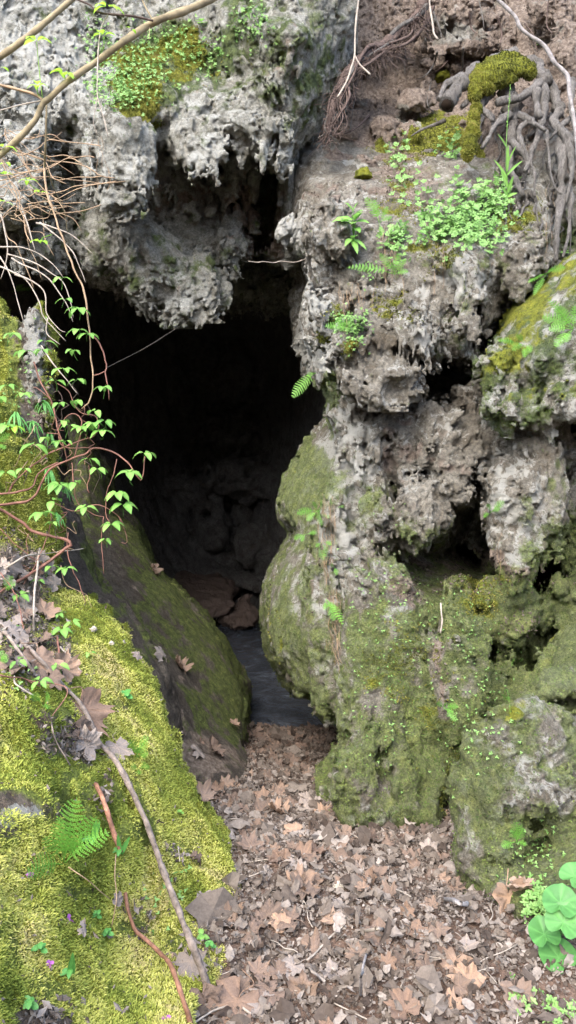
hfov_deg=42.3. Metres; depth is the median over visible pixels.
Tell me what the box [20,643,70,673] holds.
dry leaf
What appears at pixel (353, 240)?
broadleaf plant
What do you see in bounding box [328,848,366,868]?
dry leaf
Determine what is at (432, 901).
dry leaf
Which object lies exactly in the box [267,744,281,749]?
dry leaf
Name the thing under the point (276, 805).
dry leaf
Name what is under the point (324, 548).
fern
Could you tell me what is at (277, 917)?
dry leaf
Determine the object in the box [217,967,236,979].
dry leaf
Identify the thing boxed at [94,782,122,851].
stick
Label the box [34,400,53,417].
hanging grass
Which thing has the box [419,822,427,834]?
dry leaf
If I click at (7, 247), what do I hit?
dead twigs
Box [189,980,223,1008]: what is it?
dry leaf
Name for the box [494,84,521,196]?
tall weed
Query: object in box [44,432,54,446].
hanging grass
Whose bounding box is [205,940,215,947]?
seedling
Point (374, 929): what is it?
stick
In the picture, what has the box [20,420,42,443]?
hanging grass
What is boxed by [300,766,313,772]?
dry leaf
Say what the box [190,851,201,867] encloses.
dry leaf
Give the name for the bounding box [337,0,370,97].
hanging vine
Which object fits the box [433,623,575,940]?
boulder
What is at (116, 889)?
stick
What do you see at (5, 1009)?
moss
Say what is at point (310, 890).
dry leaf
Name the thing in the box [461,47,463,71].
root
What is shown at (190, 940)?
stick
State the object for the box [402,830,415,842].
dry leaf
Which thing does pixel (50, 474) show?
hanging grass
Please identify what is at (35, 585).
stick
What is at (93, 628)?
stone
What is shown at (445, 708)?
fern
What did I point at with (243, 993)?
twig litter
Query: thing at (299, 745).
dry leaf
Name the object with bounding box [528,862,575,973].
round leaf plant
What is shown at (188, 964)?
dry leaf
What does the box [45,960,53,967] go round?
petal
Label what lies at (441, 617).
stick
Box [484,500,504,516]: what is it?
fern
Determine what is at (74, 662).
dry leaf
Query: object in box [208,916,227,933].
dry leaf
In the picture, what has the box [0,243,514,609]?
cave
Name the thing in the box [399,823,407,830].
dry leaf
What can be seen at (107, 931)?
seedling
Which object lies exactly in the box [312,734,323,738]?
dry leaf
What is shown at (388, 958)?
dry leaf
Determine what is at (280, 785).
dry leaf
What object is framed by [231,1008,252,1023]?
dry leaf
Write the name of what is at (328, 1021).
dry leaf
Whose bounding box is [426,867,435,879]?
dry leaf
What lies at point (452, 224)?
stonecrop
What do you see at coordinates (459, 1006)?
dry leaf
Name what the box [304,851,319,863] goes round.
dry leaf
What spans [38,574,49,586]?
dry leaf
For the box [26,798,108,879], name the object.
fern
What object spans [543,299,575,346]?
fern
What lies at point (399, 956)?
dry leaf
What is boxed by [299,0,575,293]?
soil slope
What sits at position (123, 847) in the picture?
seedling
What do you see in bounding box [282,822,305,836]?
dry leaf
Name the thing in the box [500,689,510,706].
fern
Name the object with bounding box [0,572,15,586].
dry leaf
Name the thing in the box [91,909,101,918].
seedling
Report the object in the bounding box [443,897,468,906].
stick
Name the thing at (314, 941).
dry leaf
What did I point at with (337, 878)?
dry leaf
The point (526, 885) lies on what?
dry leaf
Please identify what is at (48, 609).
dry leaf
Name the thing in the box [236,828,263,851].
dry leaf
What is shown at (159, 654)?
dry leaf
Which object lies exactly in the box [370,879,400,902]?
dry leaf
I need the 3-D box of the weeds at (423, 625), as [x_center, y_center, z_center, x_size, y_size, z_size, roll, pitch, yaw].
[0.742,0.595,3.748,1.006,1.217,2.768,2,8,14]
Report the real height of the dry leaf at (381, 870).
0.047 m
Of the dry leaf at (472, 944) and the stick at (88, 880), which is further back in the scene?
the dry leaf at (472, 944)
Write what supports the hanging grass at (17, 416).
on the mossy bank
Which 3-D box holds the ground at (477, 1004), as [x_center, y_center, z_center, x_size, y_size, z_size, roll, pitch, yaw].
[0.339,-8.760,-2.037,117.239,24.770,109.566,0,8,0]
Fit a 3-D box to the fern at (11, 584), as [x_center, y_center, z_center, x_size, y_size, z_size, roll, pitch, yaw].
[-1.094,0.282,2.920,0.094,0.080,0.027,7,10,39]
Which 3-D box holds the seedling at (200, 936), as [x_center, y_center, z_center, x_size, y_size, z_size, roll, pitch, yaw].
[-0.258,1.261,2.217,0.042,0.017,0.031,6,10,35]
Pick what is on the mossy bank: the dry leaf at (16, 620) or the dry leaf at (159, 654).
the dry leaf at (16, 620)
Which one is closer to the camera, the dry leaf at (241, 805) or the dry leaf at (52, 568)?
the dry leaf at (52, 568)
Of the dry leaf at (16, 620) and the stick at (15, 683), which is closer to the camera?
the stick at (15, 683)
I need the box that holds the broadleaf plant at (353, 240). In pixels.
[331,202,368,253]
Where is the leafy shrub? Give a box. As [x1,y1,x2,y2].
[0,160,155,715]
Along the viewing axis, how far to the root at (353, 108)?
5.40 m
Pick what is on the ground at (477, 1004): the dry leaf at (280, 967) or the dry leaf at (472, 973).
the dry leaf at (280, 967)
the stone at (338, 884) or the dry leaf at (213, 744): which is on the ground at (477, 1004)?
the stone at (338, 884)
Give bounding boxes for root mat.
[309,0,447,155]
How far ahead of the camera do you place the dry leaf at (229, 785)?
4.13 m
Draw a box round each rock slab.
[55,483,184,748]
[64,415,252,784]
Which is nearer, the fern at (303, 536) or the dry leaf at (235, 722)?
the fern at (303, 536)
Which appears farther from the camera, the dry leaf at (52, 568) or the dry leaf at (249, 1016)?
the dry leaf at (52, 568)
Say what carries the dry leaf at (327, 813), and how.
on the leaf litter at (206, 910)
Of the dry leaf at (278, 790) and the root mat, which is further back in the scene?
the root mat
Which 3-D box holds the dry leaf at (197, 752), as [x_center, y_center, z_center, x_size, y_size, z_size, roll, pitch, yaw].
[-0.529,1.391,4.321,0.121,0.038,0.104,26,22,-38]
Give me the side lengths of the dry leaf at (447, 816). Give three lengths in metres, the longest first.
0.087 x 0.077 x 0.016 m
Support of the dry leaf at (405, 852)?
on the leaf litter at (206, 910)
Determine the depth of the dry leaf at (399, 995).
2.00 m
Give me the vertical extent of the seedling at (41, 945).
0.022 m
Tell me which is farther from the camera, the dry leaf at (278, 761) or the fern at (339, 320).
the dry leaf at (278, 761)
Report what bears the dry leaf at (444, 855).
on the leaf litter at (206, 910)
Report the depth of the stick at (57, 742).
2.20 m
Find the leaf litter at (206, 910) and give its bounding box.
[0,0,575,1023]
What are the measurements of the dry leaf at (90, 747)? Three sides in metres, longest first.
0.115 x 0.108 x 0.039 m
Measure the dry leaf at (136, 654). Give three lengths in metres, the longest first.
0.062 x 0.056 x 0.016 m
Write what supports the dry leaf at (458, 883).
on the ground at (477, 1004)
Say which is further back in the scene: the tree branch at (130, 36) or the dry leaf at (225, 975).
the tree branch at (130, 36)
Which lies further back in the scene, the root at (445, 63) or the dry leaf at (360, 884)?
the root at (445, 63)
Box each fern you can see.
[0,432,10,448]
[0,652,8,662]
[3,575,15,590]
[12,284,33,291]
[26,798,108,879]
[29,691,50,708]
[127,735,148,758]
[130,762,148,773]
[292,372,314,397]
[294,530,314,540]
[297,496,343,525]
[316,541,331,558]
[322,599,343,623]
[326,318,350,330]
[348,253,407,274]
[364,197,390,232]
[437,702,458,721]
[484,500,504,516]
[499,334,532,356]
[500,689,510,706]
[501,822,525,848]
[528,264,564,295]
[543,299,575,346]
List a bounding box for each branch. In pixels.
[0,0,75,60]
[0,0,216,243]
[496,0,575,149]
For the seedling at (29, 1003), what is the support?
on the mossy bank
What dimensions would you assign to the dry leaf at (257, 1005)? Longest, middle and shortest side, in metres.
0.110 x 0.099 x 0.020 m
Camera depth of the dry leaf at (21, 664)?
2.37 m
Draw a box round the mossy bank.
[0,298,236,1023]
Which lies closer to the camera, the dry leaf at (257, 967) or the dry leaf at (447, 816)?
the dry leaf at (257, 967)
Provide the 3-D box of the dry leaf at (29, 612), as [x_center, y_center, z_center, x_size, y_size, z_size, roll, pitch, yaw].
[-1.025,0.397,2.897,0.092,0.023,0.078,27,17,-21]
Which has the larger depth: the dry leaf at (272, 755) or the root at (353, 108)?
the root at (353, 108)
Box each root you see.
[335,114,370,137]
[349,77,358,130]
[415,51,437,79]
[427,79,435,113]
[429,59,449,75]
[432,11,441,59]
[439,74,469,112]
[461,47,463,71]
[468,12,476,33]
[478,0,484,29]
[496,15,502,43]
[524,23,537,51]
[546,0,552,33]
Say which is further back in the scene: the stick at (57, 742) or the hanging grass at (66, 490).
the hanging grass at (66, 490)
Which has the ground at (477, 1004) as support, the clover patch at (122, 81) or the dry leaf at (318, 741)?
the dry leaf at (318, 741)
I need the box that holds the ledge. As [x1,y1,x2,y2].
[198,560,264,592]
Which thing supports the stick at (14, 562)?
on the mossy bank
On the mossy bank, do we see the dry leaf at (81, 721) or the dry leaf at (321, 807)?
the dry leaf at (81, 721)
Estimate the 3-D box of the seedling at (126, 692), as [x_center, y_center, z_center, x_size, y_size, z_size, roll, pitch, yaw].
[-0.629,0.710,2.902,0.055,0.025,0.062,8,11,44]
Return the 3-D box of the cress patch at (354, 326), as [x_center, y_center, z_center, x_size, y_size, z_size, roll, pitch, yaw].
[0.357,-1.136,4.101,0.286,0.579,0.522,2,8,13]
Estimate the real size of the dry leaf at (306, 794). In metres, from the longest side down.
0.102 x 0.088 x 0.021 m
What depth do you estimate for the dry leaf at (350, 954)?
2.22 m
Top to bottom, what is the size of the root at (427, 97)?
0.344 m
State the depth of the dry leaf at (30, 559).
3.36 m
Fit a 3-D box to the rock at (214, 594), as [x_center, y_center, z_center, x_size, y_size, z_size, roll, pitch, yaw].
[-1.636,1.149,10.533,2.007,1.117,3.078,0,8,0]
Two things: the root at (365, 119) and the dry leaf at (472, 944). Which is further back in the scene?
the root at (365, 119)
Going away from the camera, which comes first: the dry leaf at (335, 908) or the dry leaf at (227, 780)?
the dry leaf at (335, 908)
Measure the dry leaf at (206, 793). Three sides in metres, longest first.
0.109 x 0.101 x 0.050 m
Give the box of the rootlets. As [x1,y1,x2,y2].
[0,128,124,287]
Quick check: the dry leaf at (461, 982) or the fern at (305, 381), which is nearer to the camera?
the dry leaf at (461, 982)
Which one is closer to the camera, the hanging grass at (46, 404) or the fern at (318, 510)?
the hanging grass at (46, 404)
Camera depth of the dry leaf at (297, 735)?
5.82 m
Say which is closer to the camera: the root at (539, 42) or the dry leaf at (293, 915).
the dry leaf at (293, 915)
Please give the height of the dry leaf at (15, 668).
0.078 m
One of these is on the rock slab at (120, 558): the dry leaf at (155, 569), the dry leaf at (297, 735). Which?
the dry leaf at (155, 569)
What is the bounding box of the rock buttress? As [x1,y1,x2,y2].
[259,148,575,829]
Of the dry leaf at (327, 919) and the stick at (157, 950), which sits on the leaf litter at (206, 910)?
the dry leaf at (327, 919)
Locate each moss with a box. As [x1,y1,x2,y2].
[0,297,240,1023]
[41,5,556,816]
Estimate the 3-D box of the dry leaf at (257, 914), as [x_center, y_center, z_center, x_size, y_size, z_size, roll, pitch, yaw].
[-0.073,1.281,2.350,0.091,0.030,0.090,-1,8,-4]
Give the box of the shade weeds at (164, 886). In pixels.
[0,317,191,935]
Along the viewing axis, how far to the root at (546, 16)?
5.34 m
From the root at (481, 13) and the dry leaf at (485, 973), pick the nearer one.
the dry leaf at (485, 973)
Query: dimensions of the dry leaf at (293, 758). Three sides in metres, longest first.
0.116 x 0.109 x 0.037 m
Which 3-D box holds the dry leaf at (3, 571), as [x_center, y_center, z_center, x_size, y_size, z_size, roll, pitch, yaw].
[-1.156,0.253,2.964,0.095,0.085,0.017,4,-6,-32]
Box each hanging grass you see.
[4,412,29,433]
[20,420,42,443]
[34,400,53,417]
[41,468,55,488]
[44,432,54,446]
[54,512,65,527]
[62,488,75,502]
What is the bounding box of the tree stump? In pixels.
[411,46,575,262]
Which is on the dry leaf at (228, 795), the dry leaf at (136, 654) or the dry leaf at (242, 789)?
the dry leaf at (242, 789)
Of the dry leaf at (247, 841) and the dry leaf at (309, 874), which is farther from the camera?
the dry leaf at (247, 841)
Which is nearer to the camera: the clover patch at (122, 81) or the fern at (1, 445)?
the fern at (1, 445)
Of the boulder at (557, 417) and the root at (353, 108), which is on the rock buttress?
the boulder at (557, 417)
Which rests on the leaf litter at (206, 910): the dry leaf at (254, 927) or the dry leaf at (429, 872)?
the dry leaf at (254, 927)
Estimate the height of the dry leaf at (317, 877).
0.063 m
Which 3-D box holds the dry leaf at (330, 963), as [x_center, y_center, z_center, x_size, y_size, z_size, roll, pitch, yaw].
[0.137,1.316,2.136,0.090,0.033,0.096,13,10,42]
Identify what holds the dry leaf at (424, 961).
on the leaf litter at (206, 910)
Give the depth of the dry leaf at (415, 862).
2.78 m
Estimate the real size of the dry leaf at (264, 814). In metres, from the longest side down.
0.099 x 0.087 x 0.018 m
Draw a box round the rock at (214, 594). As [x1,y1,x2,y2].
[174,570,243,619]
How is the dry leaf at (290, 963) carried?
on the ground at (477, 1004)
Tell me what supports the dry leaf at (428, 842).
on the ground at (477, 1004)
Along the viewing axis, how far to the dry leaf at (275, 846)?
2.90 m
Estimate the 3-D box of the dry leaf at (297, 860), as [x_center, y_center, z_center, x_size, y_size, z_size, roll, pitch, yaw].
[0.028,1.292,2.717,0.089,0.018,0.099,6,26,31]
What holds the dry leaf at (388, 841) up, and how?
on the ground at (477, 1004)
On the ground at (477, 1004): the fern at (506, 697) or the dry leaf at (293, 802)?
the dry leaf at (293, 802)
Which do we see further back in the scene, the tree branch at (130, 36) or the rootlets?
the rootlets
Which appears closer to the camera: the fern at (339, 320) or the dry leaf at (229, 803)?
the dry leaf at (229, 803)
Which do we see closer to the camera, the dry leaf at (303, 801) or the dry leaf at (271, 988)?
the dry leaf at (271, 988)
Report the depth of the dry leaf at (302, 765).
4.67 m
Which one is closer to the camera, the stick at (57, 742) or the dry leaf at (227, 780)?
the stick at (57, 742)
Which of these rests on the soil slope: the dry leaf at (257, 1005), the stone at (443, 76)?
the stone at (443, 76)
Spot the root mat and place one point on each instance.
(375, 52)
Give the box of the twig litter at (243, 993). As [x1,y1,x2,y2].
[195,754,522,1023]
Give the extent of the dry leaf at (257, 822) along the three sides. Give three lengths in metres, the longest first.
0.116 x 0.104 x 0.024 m
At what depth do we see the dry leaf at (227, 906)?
2.35 m
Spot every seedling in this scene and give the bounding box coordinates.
[23,995,38,1009]
[31,941,47,952]
[59,953,74,979]
[82,821,99,844]
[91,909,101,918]
[101,928,113,936]
[113,835,129,855]
[121,689,132,698]
[197,929,209,941]
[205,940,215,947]
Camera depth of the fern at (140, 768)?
2.50 m
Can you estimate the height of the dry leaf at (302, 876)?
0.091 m
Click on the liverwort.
(414, 603)
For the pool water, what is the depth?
7.60 m
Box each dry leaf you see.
[0,556,11,571]
[0,566,6,585]
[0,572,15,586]
[0,601,8,617]
[0,619,28,644]
[0,652,27,674]
[7,551,23,578]
[8,590,39,618]
[8,614,25,625]
[14,607,32,620]
[14,660,28,673]
[19,626,32,636]
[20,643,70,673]
[21,569,33,580]
[26,555,35,562]
[27,560,44,574]
[30,547,49,562]
[30,631,55,643]
[35,598,61,618]
[36,664,63,690]
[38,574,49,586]
[42,560,55,575]
[47,573,61,591]
[55,648,81,682]
[66,686,115,737]
[72,714,91,741]
[72,724,102,760]
[77,920,86,936]
[105,732,133,763]
[112,891,122,908]
[132,651,143,660]
[150,563,162,575]
[154,646,166,662]
[172,945,207,980]
[175,655,193,673]
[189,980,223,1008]
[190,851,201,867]
[191,744,204,758]
[196,778,216,801]
[204,735,225,755]
[206,969,259,1023]
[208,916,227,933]
[211,780,224,795]
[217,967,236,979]
[218,793,238,802]
[220,773,234,785]
[220,797,232,806]
[220,901,241,926]
[225,782,240,790]
[229,718,239,726]
[231,787,247,796]
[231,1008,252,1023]
[232,919,263,942]
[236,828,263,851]
[238,803,248,813]
[239,975,253,993]
[244,931,266,952]
[246,988,273,1014]
[247,818,263,831]
[248,955,270,981]
[250,908,274,929]
[252,845,265,855]
[253,786,272,798]
[253,797,271,811]
[253,974,287,1005]
[255,807,266,816]
[258,898,283,929]
[261,834,279,848]
[263,769,275,779]
[266,849,283,862]
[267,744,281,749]
[267,960,291,979]
[268,748,282,758]
[268,796,289,814]
[268,848,290,866]
[268,909,290,932]
[269,752,279,758]
[269,757,282,765]
[270,842,280,849]
[271,787,285,797]
[272,780,288,787]
[275,954,305,980]
[277,906,303,931]
[279,815,291,824]
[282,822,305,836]
[284,795,302,808]
[284,969,318,1004]
[285,752,293,758]
[286,755,299,764]
[286,857,306,870]
[286,862,314,890]
[287,840,297,848]
[290,872,320,899]
[291,870,304,881]
[293,733,302,740]
[293,840,311,859]
[295,741,306,748]
[295,798,311,810]
[298,762,309,772]
[298,791,311,799]
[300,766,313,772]
[300,926,322,962]
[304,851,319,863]
[305,721,314,730]
[307,821,317,832]
[310,738,322,743]
[311,839,328,854]
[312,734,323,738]
[312,873,323,884]
[314,802,331,811]
[317,958,348,979]
[319,1016,333,1023]
[320,906,340,925]
[324,811,335,822]
[325,807,336,817]
[325,839,346,849]
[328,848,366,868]
[331,897,347,911]
[334,873,350,894]
[336,824,354,836]
[336,905,352,922]
[338,830,357,845]
[344,941,366,958]
[354,857,370,869]
[354,881,368,890]
[356,867,376,886]
[362,917,391,947]
[367,826,378,844]
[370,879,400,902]
[372,864,388,885]
[380,950,396,969]
[381,833,394,845]
[381,905,394,917]
[383,987,421,1023]
[394,949,415,967]
[398,900,415,919]
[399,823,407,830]
[400,847,420,860]
[401,942,425,958]
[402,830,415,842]
[405,919,428,940]
[407,857,424,868]
[414,951,435,969]
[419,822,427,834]
[419,895,437,912]
[420,837,438,851]
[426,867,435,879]
[428,921,450,938]
[433,872,450,885]
[434,864,452,873]
[437,851,448,860]
[440,947,472,973]
[442,808,449,821]
[443,876,465,892]
[444,986,464,1017]
[445,972,471,997]
[446,961,486,995]
[455,933,480,955]
[461,958,489,978]
[467,914,480,923]
[492,868,531,913]
[500,976,534,1007]
[505,995,527,1022]
[506,875,535,890]
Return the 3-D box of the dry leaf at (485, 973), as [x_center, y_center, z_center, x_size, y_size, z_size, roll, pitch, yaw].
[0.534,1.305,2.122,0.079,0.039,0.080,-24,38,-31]
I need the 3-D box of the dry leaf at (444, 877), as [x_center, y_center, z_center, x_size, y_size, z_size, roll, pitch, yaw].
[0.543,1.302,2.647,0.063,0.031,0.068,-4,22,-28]
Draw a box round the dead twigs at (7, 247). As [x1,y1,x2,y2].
[0,214,92,393]
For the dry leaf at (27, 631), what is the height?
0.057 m
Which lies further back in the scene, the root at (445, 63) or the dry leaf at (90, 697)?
the root at (445, 63)
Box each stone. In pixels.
[89,626,97,631]
[217,594,258,629]
[333,881,344,890]
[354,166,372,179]
[434,70,450,82]
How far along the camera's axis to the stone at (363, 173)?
4.84 m
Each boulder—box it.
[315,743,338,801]
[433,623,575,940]
[472,249,575,443]
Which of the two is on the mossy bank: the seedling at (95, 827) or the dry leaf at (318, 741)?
the seedling at (95, 827)
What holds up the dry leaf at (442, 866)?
on the ground at (477, 1004)
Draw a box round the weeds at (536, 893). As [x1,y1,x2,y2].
[508,872,575,1023]
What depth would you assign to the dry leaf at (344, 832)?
3.09 m
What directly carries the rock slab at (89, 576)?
on the ground at (477, 1004)
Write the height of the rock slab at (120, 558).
3.227 m
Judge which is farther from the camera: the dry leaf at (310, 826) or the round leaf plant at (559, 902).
the dry leaf at (310, 826)
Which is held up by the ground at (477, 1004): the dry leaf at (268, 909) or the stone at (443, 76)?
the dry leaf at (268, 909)
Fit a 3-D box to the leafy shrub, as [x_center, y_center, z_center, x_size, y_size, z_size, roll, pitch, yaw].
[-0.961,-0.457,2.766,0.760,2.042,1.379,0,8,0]
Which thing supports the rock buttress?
on the ground at (477, 1004)
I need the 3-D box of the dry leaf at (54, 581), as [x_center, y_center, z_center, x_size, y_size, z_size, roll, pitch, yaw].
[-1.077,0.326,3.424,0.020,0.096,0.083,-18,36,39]
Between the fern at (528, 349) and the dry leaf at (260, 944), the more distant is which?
the fern at (528, 349)
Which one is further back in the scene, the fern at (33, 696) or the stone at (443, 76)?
the stone at (443, 76)
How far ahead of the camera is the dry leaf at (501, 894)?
2.40 m
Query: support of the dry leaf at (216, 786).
on the leaf litter at (206, 910)
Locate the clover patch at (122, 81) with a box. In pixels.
[54,0,276,126]
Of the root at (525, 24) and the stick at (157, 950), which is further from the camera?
the root at (525, 24)
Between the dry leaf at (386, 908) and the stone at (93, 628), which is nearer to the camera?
the dry leaf at (386, 908)
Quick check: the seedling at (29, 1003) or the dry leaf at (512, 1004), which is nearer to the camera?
the seedling at (29, 1003)
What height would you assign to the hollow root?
0.265 m
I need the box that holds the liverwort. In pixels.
[0,1,575,940]
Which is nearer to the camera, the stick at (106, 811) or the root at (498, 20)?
the stick at (106, 811)
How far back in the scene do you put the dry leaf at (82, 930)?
1.82 m
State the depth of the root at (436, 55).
5.64 m
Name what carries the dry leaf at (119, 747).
on the moss at (5, 1009)
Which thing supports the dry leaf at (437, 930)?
on the leaf litter at (206, 910)
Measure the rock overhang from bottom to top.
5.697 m
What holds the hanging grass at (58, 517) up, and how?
on the mossy bank
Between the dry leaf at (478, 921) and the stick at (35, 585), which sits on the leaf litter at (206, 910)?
the dry leaf at (478, 921)
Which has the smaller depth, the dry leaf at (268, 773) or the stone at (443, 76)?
the dry leaf at (268, 773)
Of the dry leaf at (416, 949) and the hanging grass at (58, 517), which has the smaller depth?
the dry leaf at (416, 949)
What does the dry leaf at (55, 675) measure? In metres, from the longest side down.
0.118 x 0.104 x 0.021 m
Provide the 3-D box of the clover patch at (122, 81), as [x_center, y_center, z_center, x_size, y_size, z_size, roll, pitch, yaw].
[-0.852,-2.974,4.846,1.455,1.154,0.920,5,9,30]
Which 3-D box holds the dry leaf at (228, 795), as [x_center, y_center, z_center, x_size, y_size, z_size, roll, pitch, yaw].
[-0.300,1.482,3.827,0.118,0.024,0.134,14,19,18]
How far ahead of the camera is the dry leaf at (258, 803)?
3.61 m
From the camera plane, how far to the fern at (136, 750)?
2.54 m
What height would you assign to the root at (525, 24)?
0.311 m
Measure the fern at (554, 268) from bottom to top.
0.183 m
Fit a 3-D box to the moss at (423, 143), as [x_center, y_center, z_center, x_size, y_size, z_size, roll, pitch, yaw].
[-0.698,-1.697,6.448,7.733,9.010,4.577,5,9,31]
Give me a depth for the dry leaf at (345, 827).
3.20 m
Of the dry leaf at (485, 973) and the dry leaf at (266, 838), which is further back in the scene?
the dry leaf at (266, 838)
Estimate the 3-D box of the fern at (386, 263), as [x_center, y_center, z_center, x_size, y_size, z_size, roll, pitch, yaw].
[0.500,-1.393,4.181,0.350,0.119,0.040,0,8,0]
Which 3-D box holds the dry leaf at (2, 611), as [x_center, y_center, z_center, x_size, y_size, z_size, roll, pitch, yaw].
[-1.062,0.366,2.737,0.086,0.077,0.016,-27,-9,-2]
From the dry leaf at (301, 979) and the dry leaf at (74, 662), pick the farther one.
the dry leaf at (74, 662)
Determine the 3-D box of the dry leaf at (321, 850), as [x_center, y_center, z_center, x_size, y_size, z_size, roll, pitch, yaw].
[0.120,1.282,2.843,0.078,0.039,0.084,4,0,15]
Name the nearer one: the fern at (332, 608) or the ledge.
the fern at (332, 608)
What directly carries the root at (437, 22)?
hanging from the soil slope
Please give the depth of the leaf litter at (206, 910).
2.36 m
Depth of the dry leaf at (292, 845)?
2.90 m
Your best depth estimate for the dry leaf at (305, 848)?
2.83 m
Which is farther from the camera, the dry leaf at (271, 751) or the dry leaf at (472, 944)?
the dry leaf at (271, 751)
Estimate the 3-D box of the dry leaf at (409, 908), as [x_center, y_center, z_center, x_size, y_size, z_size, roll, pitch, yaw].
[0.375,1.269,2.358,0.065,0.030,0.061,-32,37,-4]
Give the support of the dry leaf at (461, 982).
on the ground at (477, 1004)
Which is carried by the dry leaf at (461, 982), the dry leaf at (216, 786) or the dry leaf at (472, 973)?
the dry leaf at (472, 973)
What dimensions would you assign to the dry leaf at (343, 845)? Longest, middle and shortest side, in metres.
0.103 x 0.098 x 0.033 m
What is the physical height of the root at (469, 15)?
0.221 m
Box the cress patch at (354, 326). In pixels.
[327,260,382,355]
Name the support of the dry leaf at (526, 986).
on the leaf litter at (206, 910)
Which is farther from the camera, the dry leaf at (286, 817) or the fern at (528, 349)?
the fern at (528, 349)
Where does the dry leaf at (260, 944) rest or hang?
on the leaf litter at (206, 910)
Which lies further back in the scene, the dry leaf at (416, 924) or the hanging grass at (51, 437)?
the hanging grass at (51, 437)
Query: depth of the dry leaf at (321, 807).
3.59 m
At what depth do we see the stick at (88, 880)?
1.88 m
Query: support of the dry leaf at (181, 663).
on the rock slab at (120, 558)
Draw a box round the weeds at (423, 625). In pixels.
[337,501,565,888]
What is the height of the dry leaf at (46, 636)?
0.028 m
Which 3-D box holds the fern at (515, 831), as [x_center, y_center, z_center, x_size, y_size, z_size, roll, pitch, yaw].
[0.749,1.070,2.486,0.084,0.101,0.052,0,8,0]
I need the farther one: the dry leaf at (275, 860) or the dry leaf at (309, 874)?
the dry leaf at (275, 860)
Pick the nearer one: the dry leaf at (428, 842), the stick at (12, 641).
the stick at (12, 641)
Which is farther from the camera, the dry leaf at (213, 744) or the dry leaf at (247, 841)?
the dry leaf at (213, 744)
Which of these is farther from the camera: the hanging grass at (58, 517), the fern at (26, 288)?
the fern at (26, 288)
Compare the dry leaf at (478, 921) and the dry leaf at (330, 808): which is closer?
the dry leaf at (478, 921)
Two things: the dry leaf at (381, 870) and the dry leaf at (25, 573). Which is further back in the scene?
the dry leaf at (25, 573)
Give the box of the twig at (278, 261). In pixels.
[248,259,305,262]
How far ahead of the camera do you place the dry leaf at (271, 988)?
2.06 m
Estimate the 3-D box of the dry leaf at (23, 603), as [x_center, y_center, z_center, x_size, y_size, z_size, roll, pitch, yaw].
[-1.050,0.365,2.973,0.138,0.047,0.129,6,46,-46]
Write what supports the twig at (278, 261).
attached to the rock buttress
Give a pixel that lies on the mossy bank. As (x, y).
(27, 329)
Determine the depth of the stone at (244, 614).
9.61 m
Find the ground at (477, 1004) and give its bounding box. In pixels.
[198,727,575,1023]
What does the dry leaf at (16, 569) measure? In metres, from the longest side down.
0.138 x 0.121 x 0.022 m
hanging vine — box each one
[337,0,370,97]
[429,0,438,40]
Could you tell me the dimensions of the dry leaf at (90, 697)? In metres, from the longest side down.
0.221 x 0.197 x 0.044 m
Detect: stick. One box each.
[0,630,35,673]
[4,548,83,568]
[13,675,33,694]
[19,638,210,983]
[32,548,40,631]
[47,700,69,765]
[68,867,109,898]
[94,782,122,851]
[111,855,116,926]
[123,892,192,1023]
[359,953,366,995]
[364,926,383,931]
[440,603,442,632]
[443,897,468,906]
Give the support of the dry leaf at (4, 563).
on the mossy bank
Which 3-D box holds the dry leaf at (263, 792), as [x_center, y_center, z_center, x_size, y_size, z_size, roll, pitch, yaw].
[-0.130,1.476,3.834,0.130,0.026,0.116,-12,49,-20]
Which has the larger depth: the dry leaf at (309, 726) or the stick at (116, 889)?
the dry leaf at (309, 726)
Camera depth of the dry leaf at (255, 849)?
2.88 m
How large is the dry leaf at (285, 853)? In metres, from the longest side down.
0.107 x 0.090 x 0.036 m
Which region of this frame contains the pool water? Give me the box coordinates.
[213,617,335,726]
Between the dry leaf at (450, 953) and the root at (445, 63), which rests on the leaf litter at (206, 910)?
the dry leaf at (450, 953)
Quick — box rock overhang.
[0,0,357,328]
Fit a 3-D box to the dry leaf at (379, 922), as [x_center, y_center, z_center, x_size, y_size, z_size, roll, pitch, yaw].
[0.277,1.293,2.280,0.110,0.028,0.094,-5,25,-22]
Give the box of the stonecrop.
[376,127,525,264]
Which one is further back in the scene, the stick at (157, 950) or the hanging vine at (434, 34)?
the hanging vine at (434, 34)
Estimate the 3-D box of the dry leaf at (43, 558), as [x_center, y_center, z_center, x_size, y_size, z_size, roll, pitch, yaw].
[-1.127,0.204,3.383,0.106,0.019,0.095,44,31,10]
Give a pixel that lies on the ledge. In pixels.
(248, 580)
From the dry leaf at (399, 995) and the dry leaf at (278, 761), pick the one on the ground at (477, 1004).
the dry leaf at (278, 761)
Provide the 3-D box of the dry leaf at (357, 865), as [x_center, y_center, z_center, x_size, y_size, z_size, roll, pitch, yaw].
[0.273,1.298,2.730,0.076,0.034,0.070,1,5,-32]

